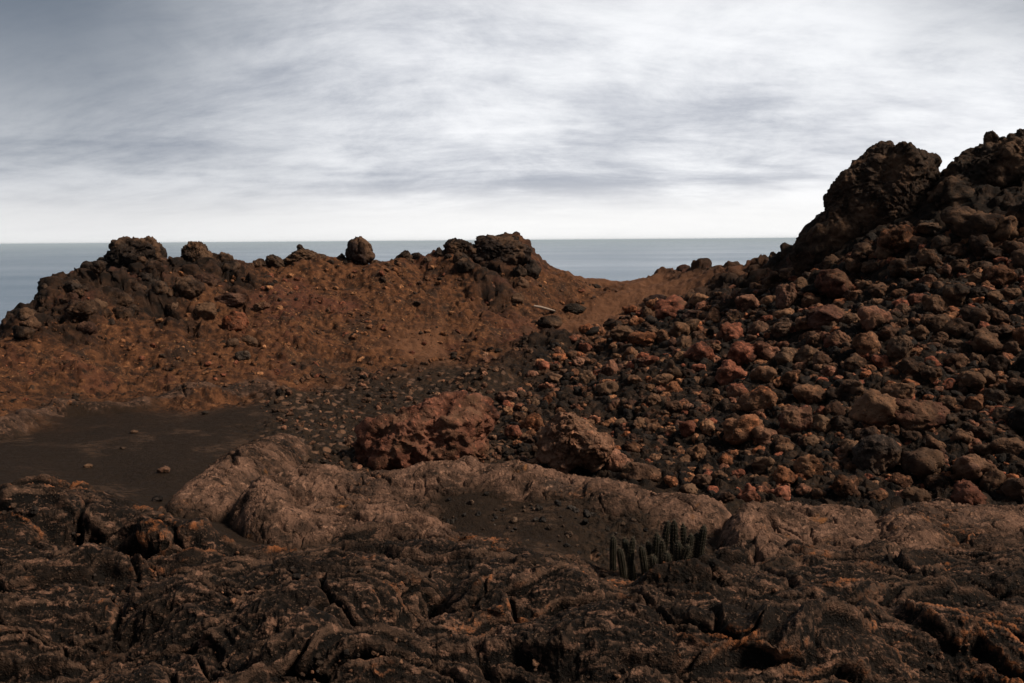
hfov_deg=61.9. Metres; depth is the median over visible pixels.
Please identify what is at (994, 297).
rock
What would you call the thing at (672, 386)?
rock
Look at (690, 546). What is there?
lava cactus
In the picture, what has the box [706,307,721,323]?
rock
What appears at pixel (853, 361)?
rock
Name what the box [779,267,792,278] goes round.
rock
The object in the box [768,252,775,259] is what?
rock
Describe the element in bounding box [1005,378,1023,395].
rock
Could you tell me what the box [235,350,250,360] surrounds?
rock
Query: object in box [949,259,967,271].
rock
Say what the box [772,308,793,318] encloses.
rock
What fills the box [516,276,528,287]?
rock
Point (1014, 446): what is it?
rock
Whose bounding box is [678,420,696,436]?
rock
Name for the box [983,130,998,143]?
rock
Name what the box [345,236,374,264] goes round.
rock
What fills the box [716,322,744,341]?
rock
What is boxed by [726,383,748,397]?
rock
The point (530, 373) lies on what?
rock
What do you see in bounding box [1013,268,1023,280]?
rock
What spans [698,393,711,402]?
rock
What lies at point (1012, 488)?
rock
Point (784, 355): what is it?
rock
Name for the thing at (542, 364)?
rock
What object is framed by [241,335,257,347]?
rock
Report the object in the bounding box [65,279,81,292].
rock
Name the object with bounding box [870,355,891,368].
rock
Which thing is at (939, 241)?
rock
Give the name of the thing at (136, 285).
rock
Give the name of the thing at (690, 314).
rock
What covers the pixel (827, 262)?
rock
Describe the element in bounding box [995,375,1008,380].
rock
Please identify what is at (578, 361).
rock
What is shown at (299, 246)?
rock
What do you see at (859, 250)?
rock
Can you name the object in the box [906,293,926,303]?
rock
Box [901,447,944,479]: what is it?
rock
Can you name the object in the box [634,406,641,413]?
rock
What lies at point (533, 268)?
rock
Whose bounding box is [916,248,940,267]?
rock
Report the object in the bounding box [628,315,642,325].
rock
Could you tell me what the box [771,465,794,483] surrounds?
rock
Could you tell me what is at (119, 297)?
rock
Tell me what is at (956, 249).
rock
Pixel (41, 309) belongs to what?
rock
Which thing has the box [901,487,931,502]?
rock
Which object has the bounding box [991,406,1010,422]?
rock
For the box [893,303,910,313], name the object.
rock
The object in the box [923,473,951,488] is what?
rock
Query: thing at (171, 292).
rock
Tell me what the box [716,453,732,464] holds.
rock
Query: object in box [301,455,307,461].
stone
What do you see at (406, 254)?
rock
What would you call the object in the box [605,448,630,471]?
rock
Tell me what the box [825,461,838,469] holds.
rock
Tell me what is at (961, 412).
rubble
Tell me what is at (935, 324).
rock
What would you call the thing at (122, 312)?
rock
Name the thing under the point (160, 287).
rock
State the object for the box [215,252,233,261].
rock
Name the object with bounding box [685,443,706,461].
rock
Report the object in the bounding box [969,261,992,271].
rock
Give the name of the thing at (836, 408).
rock
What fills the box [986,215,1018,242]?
rock
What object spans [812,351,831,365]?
rock
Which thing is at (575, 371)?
rock
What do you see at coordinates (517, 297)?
rock
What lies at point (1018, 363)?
rock
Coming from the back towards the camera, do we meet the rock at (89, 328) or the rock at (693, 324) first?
the rock at (693, 324)
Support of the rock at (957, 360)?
on the slope
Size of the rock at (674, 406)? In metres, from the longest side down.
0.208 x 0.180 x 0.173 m
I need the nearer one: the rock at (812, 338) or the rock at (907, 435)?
the rock at (907, 435)
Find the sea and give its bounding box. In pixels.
[0,239,795,323]
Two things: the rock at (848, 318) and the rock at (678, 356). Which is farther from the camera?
the rock at (678, 356)
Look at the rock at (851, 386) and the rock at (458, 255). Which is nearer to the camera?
the rock at (851, 386)
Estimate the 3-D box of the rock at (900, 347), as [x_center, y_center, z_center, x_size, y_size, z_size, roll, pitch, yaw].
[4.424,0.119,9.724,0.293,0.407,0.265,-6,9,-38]
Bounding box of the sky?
[0,0,1023,244]
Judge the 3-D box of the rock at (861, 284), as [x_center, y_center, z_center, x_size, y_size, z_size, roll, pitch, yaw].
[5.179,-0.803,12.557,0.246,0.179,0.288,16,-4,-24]
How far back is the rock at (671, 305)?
16.63 m
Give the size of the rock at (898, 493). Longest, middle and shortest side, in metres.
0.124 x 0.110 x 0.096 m
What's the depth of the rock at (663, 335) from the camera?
13.82 m
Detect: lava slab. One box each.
[715,500,898,565]
[875,497,1023,551]
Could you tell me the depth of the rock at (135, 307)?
14.86 m
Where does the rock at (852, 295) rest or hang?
on the slope
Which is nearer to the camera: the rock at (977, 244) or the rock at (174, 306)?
the rock at (977, 244)
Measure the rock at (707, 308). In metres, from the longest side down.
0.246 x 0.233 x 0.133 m
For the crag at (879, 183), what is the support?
on the slope
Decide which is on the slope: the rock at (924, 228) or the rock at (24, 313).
the rock at (924, 228)
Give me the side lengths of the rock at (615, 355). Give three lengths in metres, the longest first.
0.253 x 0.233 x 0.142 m
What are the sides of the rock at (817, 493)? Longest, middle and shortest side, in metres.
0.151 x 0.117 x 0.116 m
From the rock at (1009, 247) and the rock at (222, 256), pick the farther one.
the rock at (222, 256)
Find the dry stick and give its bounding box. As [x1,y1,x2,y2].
[534,305,554,311]
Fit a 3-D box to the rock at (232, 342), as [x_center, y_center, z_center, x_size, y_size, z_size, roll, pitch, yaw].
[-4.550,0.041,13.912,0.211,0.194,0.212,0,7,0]
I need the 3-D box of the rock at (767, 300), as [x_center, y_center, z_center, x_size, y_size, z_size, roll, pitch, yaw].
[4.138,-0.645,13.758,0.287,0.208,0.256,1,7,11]
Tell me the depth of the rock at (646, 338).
13.76 m
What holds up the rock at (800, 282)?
on the slope
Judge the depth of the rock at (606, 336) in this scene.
16.06 m
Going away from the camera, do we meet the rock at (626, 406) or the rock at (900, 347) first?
the rock at (900, 347)
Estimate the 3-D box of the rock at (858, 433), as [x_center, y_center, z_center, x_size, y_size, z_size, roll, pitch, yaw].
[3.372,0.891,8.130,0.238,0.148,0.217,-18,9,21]
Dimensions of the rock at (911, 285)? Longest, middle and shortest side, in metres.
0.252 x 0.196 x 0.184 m
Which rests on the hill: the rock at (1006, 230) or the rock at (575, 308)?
the rock at (575, 308)
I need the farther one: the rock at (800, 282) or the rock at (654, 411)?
the rock at (800, 282)
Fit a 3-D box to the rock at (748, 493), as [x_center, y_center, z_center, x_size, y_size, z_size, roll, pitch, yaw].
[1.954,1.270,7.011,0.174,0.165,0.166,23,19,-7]
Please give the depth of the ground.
4.17 m
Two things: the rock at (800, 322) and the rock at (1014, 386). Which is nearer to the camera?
the rock at (1014, 386)
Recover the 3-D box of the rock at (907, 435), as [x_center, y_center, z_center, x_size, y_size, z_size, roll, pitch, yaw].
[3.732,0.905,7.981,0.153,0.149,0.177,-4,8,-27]
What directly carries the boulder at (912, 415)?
on the slope
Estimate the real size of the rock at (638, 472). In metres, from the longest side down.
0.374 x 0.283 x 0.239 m
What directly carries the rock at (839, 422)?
on the slope
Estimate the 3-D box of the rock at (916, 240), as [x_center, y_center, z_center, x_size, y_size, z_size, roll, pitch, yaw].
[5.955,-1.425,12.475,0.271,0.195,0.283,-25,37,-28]
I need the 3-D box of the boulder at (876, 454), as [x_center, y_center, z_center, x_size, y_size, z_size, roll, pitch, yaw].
[3.254,1.028,7.581,0.405,0.401,0.446,5,9,41]
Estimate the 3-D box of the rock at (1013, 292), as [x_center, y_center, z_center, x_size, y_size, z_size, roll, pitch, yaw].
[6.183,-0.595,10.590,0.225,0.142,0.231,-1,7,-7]
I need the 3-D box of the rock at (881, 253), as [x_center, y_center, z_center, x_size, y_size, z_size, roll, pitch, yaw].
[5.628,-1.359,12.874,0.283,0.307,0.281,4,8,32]
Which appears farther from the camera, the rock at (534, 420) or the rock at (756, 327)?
the rock at (756, 327)
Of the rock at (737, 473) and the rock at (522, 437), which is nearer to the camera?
the rock at (737, 473)
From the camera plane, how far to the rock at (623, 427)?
9.68 m
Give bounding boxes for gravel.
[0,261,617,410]
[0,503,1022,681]
[260,341,559,470]
[441,491,680,556]
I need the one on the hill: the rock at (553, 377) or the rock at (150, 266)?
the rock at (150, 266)
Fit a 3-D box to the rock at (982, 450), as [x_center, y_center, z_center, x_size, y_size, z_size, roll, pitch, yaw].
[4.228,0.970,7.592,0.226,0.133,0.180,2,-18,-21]
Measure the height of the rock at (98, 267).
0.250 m
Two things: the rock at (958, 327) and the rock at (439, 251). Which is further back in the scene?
the rock at (439, 251)
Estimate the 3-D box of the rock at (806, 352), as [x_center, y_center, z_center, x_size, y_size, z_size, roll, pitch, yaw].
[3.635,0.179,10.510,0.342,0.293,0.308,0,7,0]
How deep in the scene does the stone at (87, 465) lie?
7.55 m
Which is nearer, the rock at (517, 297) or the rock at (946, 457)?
the rock at (946, 457)
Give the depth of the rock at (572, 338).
15.51 m
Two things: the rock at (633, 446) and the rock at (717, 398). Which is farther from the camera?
the rock at (717, 398)
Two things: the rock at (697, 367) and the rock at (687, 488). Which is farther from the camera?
the rock at (697, 367)
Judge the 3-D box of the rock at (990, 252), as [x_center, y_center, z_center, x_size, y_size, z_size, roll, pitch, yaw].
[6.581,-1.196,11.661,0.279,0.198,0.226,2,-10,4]
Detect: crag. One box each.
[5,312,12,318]
[97,236,158,270]
[144,236,167,257]
[180,241,214,262]
[283,249,325,263]
[443,237,476,257]
[470,234,531,265]
[789,140,941,276]
[923,128,1023,208]
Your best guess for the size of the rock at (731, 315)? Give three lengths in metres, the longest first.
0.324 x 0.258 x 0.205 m
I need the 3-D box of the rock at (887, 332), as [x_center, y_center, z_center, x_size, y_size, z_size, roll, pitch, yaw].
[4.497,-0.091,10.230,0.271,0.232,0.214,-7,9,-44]
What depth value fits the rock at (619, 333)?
15.08 m
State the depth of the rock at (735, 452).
8.38 m
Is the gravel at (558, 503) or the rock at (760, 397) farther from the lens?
the rock at (760, 397)
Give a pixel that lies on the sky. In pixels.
(169, 121)
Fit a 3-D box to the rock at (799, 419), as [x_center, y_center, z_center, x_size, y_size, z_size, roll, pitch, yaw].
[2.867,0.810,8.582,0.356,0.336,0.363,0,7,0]
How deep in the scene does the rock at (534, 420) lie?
9.88 m
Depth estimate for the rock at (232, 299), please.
15.55 m
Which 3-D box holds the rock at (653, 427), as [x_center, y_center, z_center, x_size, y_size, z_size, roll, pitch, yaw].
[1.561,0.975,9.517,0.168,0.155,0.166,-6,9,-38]
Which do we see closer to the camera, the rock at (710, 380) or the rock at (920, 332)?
the rock at (920, 332)
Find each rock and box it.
[12,325,35,339]
[17,307,36,320]
[19,315,41,330]
[34,283,47,299]
[36,307,46,312]
[61,292,78,302]
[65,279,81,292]
[66,301,91,321]
[74,288,84,297]
[77,321,97,334]
[80,261,92,269]
[83,300,96,314]
[89,260,107,273]
[94,298,108,307]
[103,308,112,318]
[108,239,114,249]
[108,287,133,306]
[108,319,114,324]
[112,306,134,318]
[126,305,139,311]
[127,279,146,290]
[134,256,148,264]
[137,272,158,283]
[144,260,164,275]
[151,280,169,293]
[157,257,167,261]
[165,302,177,311]
[166,289,174,296]
[175,275,205,298]
[194,274,205,281]
[194,302,216,319]
[203,274,218,286]
[214,293,246,306]
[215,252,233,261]
[221,260,240,271]
[222,310,248,331]
[226,338,238,346]
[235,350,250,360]
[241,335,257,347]
[252,258,265,267]
[253,302,270,309]
[266,254,285,267]
[297,244,304,249]
[337,253,345,258]
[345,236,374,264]
[395,250,412,258]
[412,252,421,259]
[423,256,431,261]
[433,247,445,257]
[453,251,468,262]
[454,258,474,272]
[494,390,516,403]
[502,406,512,415]
[504,424,521,436]
[512,293,523,303]
[512,411,523,421]
[512,440,521,445]
[513,264,526,276]
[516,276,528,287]
[518,412,543,430]
[519,433,531,442]
[519,452,529,458]
[523,259,541,279]
[526,370,538,376]
[527,458,536,463]
[530,396,539,405]
[535,360,549,369]
[537,315,562,328]
[542,396,552,403]
[547,372,561,382]
[558,369,566,374]
[563,303,586,314]
[566,350,576,360]
[568,334,576,342]
[571,368,578,376]
[573,356,584,367]
[579,343,592,353]
[579,370,595,384]
[584,358,596,363]
[584,391,594,396]
[594,344,603,351]
[596,381,618,396]
[601,359,617,375]
[604,332,610,339]
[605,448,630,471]
[608,342,616,348]
[610,325,633,341]
[611,399,619,408]
[613,353,621,358]
[613,418,626,427]
[620,423,629,430]
[620,461,660,482]
[621,346,637,360]
[623,404,631,409]
[624,441,640,452]
[627,331,656,346]
[627,374,642,383]
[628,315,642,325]
[632,417,645,428]
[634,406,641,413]
[638,388,646,395]
[640,355,659,364]
[642,306,651,314]
[643,294,666,302]
[646,384,654,391]
[646,392,660,405]
[646,422,660,432]
[647,325,658,332]
[649,409,658,413]
[650,373,673,386]
[653,294,688,318]
[656,329,672,343]
[657,357,664,363]
[659,410,669,414]
[660,359,681,378]
[661,450,670,455]
[664,400,682,412]
[664,425,675,433]
[664,475,677,487]
[665,381,682,392]
[669,321,689,337]
[673,351,684,361]
[673,414,683,419]
[676,335,691,346]
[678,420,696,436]
[678,483,697,493]
[679,454,691,461]
[681,310,700,318]
[683,341,715,361]
[683,403,693,409]
[685,319,699,331]
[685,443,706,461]
[689,293,707,305]
[691,331,706,339]
[691,363,705,372]
[692,474,712,486]
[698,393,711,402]
[700,419,714,434]
[701,305,710,310]
[702,463,712,468]
[704,376,715,385]
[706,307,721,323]
[707,326,718,335]
[709,394,723,402]
[710,343,720,352]
[714,359,746,385]
[715,492,735,502]
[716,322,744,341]
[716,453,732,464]
[722,414,763,444]
[725,309,740,322]
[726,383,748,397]
[727,340,757,363]
[728,449,738,459]
[729,402,743,412]
[731,469,744,478]
[735,294,758,312]
[736,385,777,411]
[737,483,760,502]
[747,320,768,334]
[749,366,776,382]
[751,426,776,445]
[751,456,774,474]
[754,341,778,359]
[760,295,775,306]
[762,271,781,288]
[767,485,790,500]
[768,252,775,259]
[770,322,795,337]
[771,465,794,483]
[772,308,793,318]
[774,347,797,364]
[774,436,793,452]
[775,283,796,308]
[778,405,812,431]
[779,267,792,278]
[780,369,800,386]
[791,277,807,290]
[791,361,808,368]
[792,384,826,403]
[793,454,823,478]
[794,344,819,362]
[795,316,811,330]
[795,483,811,495]
[801,295,820,306]
[802,434,818,446]
[805,331,821,345]
[810,414,830,432]
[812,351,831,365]
[812,488,825,498]
[814,268,855,299]
[818,254,838,269]
[820,365,836,375]
[822,401,845,415]
[823,330,850,347]
[825,387,844,401]
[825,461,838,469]
[830,415,857,430]
[832,474,860,497]
[839,379,867,395]
[840,313,859,324]
[840,439,858,454]
[841,460,857,471]
[844,353,866,371]
[845,258,861,273]
[846,290,862,299]
[848,388,898,427]
[851,242,874,261]
[852,331,881,355]
[852,426,877,439]
[854,280,871,289]
[857,305,892,331]
[861,259,878,273]
[862,364,876,370]
[867,282,888,297]
[867,489,887,501]
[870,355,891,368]
[874,243,894,259]
[877,224,915,249]
[877,325,898,340]
[880,382,915,398]
[883,424,899,435]
[886,335,913,361]
[887,258,912,276]
[888,472,912,487]
[890,288,907,298]
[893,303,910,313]
[895,490,904,498]
[898,358,925,376]
[900,430,922,441]
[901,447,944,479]
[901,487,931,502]
[903,280,917,289]
[905,266,926,274]
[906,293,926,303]
[909,236,926,248]
[911,325,929,340]
[914,222,941,233]
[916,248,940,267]
[918,274,936,282]
[918,314,947,334]
[920,365,941,379]
[921,294,947,313]
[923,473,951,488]
[925,434,946,449]
[930,331,948,344]
[931,235,951,248]
[935,284,968,306]
[938,395,956,410]
[940,204,1004,238]
[940,243,965,256]
[941,263,952,274]
[942,318,975,337]
[943,339,968,347]
[943,414,958,425]
[943,454,948,462]
[944,353,968,368]
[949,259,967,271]
[949,479,988,505]
[950,428,974,443]
[952,453,996,480]
[958,305,989,324]
[958,371,986,389]
[963,394,984,411]
[965,272,983,282]
[966,423,995,439]
[968,234,992,256]
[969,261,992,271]
[969,287,987,298]
[969,353,986,362]
[971,327,1002,353]
[972,443,994,456]
[979,368,995,384]
[979,468,1005,487]
[981,263,1018,288]
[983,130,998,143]
[983,388,1009,404]
[984,246,1004,258]
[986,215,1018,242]
[986,291,1004,303]
[988,308,1010,324]
[988,354,1010,371]
[989,437,1023,455]
[990,327,1011,336]
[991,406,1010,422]
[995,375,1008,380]
[997,424,1012,430]
[1000,288,1020,297]
[1000,477,1023,500]
[1002,240,1023,253]
[1002,339,1021,354]
[1005,200,1023,226]
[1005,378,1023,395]
[1008,405,1023,433]
[1010,302,1023,316]
[1011,248,1023,271]
[1011,326,1023,346]
[1012,352,1023,372]
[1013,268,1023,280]
[1015,461,1023,476]
[1016,237,1023,243]
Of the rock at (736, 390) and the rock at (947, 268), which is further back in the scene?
the rock at (947, 268)
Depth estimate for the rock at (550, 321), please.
16.98 m
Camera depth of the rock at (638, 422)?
9.62 m
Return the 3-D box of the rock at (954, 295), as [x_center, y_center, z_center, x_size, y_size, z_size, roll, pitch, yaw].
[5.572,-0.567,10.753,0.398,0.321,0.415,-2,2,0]
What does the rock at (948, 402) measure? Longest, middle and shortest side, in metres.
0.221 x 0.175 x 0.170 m
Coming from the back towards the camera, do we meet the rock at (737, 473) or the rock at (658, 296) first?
the rock at (658, 296)
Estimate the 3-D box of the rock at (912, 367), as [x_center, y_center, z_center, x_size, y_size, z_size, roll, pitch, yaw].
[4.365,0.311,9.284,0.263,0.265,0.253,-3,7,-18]
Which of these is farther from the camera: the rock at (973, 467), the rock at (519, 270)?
the rock at (519, 270)
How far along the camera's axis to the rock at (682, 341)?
12.92 m
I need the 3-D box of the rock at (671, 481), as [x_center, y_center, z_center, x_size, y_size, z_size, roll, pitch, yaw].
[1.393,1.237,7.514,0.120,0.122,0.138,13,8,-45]
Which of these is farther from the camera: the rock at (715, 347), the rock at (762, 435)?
the rock at (715, 347)
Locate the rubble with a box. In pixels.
[502,213,1023,498]
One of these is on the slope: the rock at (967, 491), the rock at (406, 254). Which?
the rock at (967, 491)
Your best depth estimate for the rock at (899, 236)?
12.64 m
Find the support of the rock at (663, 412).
on the slope
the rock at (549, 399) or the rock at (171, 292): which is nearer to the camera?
the rock at (549, 399)
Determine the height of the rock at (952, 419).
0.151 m
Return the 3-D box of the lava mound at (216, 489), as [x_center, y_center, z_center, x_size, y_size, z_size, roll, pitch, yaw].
[-2.320,1.237,7.622,1.131,0.677,3.616,0,7,0]
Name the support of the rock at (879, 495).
on the slope
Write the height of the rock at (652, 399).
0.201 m
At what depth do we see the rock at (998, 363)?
9.11 m
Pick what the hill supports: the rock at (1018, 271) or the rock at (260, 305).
the rock at (260, 305)
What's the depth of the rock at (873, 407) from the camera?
8.23 m
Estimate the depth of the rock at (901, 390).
8.81 m
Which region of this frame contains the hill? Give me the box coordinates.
[0,231,725,416]
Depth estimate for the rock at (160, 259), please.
16.57 m
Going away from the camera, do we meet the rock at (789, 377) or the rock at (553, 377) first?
the rock at (789, 377)
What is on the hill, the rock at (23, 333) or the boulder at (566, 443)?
the rock at (23, 333)
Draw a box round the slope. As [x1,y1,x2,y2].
[490,172,1023,516]
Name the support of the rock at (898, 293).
on the slope
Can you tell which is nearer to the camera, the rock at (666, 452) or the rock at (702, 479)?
the rock at (702, 479)
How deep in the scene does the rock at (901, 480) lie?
7.15 m
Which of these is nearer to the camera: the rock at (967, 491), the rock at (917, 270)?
the rock at (967, 491)
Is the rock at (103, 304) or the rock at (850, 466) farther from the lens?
the rock at (103, 304)
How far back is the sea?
4143.46 m
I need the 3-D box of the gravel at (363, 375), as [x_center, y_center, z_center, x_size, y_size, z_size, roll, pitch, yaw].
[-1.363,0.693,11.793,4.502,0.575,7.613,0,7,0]
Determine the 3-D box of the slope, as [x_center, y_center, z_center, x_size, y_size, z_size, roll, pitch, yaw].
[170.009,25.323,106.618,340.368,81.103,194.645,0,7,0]
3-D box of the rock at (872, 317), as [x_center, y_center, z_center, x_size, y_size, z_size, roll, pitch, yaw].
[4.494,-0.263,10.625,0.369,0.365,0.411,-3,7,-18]
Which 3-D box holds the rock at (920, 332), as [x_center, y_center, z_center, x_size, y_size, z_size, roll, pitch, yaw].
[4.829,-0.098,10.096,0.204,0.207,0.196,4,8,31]
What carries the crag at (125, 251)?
on the hill
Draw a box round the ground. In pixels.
[0,360,1023,682]
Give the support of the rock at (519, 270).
on the hill
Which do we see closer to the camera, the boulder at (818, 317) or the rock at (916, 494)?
the rock at (916, 494)
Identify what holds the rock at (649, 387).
on the slope
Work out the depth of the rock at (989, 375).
8.96 m
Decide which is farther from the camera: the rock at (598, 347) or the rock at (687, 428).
the rock at (598, 347)
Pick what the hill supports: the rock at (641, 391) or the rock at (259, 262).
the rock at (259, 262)
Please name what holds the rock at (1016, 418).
on the slope
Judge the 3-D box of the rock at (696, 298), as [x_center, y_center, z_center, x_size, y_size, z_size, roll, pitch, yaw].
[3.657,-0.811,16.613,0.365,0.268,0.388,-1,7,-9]
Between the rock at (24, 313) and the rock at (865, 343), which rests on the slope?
the rock at (865, 343)
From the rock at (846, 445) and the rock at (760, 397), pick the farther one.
the rock at (760, 397)
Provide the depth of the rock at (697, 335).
13.14 m
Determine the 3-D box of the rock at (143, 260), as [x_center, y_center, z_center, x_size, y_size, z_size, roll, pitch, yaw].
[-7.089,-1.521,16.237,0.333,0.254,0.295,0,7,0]
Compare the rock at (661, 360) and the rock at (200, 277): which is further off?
the rock at (200, 277)
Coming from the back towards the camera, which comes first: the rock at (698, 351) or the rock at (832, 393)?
the rock at (698, 351)
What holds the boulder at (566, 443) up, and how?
on the slope
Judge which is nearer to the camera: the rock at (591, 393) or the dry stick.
the rock at (591, 393)
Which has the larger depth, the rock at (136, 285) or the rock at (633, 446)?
the rock at (136, 285)
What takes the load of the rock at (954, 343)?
on the slope
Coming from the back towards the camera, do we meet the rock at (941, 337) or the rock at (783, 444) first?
the rock at (941, 337)
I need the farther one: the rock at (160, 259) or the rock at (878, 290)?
the rock at (160, 259)
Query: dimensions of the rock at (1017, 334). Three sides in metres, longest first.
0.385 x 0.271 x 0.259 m
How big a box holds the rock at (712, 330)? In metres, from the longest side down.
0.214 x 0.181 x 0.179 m
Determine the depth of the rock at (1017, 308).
10.20 m
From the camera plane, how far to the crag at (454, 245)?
18.88 m
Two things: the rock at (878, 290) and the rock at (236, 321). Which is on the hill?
the rock at (236, 321)
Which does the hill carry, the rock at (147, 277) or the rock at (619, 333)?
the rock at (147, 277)
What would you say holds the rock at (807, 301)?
on the slope
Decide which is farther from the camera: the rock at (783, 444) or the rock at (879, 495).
the rock at (783, 444)
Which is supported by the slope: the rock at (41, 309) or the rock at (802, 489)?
the rock at (802, 489)
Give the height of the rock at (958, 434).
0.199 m
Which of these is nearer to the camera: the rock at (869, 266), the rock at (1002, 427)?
the rock at (1002, 427)
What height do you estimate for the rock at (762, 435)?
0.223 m
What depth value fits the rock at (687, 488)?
7.18 m
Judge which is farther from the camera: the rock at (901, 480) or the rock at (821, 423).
the rock at (821, 423)
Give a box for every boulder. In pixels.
[351,390,499,470]
[535,411,615,474]
[805,304,846,329]
[852,434,901,474]
[894,398,949,431]
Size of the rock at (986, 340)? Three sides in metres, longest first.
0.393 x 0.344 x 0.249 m
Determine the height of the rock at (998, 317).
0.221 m
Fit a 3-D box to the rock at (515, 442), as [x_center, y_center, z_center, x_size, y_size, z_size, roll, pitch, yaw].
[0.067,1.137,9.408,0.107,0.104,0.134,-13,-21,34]
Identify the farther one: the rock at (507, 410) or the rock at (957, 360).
the rock at (507, 410)
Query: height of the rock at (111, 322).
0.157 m
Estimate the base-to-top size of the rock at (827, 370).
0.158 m
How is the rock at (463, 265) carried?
on the hill
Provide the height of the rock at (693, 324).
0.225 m
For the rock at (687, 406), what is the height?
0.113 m
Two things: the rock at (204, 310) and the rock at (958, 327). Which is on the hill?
the rock at (204, 310)
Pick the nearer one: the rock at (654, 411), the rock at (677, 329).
the rock at (654, 411)
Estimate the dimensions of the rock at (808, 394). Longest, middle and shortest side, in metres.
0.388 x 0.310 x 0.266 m
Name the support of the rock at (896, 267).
on the slope
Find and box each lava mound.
[165,433,313,523]
[227,455,731,551]
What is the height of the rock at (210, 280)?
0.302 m
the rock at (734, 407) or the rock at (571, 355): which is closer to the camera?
the rock at (734, 407)
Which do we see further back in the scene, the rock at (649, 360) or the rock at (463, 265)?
the rock at (463, 265)
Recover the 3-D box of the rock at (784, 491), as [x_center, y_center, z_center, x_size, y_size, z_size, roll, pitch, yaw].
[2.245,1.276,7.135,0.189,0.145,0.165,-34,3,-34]
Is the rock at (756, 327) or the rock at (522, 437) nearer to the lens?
the rock at (522, 437)
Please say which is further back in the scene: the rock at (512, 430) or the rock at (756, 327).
the rock at (756, 327)
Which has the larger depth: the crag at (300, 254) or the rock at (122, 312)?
the crag at (300, 254)
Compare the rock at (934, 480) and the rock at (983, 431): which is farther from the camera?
the rock at (983, 431)
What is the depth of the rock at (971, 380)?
8.85 m
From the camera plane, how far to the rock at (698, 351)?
11.58 m
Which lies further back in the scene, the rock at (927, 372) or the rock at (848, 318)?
the rock at (848, 318)
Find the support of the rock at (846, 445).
on the slope
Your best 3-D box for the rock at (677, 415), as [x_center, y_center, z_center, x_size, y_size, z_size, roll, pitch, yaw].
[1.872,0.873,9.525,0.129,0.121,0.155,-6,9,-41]
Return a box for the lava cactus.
[608,519,708,580]
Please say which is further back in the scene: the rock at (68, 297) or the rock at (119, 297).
the rock at (119, 297)
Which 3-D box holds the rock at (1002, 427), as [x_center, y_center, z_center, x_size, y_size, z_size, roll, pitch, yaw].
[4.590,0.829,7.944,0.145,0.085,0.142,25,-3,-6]
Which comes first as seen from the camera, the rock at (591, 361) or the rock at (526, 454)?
the rock at (526, 454)
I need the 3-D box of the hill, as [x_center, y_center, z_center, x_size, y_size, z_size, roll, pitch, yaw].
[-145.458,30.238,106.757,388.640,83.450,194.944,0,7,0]
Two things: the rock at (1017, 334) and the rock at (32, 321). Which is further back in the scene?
the rock at (32, 321)
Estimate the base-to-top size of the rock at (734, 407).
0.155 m
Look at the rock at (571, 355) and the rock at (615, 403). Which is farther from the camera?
the rock at (571, 355)
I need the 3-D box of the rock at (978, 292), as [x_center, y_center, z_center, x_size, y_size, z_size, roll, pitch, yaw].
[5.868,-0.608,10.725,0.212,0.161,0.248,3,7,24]
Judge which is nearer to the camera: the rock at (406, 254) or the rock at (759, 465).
the rock at (759, 465)
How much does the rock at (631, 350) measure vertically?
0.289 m
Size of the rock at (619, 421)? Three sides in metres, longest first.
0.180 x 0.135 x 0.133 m
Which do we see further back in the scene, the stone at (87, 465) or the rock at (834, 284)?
the rock at (834, 284)
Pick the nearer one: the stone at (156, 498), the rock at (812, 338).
the stone at (156, 498)
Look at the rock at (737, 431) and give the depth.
8.48 m
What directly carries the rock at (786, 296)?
on the slope
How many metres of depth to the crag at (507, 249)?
18.86 m
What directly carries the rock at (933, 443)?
on the slope
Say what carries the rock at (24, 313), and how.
on the hill
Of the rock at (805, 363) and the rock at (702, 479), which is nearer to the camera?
the rock at (702, 479)
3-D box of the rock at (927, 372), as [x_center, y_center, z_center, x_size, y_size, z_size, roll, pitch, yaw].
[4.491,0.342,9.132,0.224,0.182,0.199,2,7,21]
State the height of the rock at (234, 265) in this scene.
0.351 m
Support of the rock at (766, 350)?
on the slope
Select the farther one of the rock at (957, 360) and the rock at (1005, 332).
the rock at (1005, 332)
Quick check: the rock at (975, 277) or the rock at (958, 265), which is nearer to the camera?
the rock at (975, 277)
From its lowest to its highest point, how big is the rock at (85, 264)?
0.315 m
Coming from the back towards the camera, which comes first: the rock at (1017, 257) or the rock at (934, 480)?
the rock at (1017, 257)
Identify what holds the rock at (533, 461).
on the slope
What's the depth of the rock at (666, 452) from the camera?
8.67 m
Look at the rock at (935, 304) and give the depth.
10.56 m
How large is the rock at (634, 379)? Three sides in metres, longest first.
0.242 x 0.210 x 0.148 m
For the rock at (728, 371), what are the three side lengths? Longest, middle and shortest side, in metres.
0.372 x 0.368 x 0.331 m
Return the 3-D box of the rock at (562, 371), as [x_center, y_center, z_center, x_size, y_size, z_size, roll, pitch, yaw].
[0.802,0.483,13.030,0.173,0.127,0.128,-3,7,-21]
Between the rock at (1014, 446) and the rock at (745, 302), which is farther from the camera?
the rock at (745, 302)
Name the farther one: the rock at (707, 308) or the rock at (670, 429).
the rock at (707, 308)
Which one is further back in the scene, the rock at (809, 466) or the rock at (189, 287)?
the rock at (189, 287)
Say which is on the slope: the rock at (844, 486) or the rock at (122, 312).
the rock at (844, 486)
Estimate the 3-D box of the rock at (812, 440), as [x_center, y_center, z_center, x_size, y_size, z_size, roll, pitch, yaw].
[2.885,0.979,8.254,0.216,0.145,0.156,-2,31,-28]
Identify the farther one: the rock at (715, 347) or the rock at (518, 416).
the rock at (715, 347)
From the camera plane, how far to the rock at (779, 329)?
11.54 m
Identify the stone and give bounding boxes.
[83,464,92,467]
[152,495,162,501]
[157,466,169,472]
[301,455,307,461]

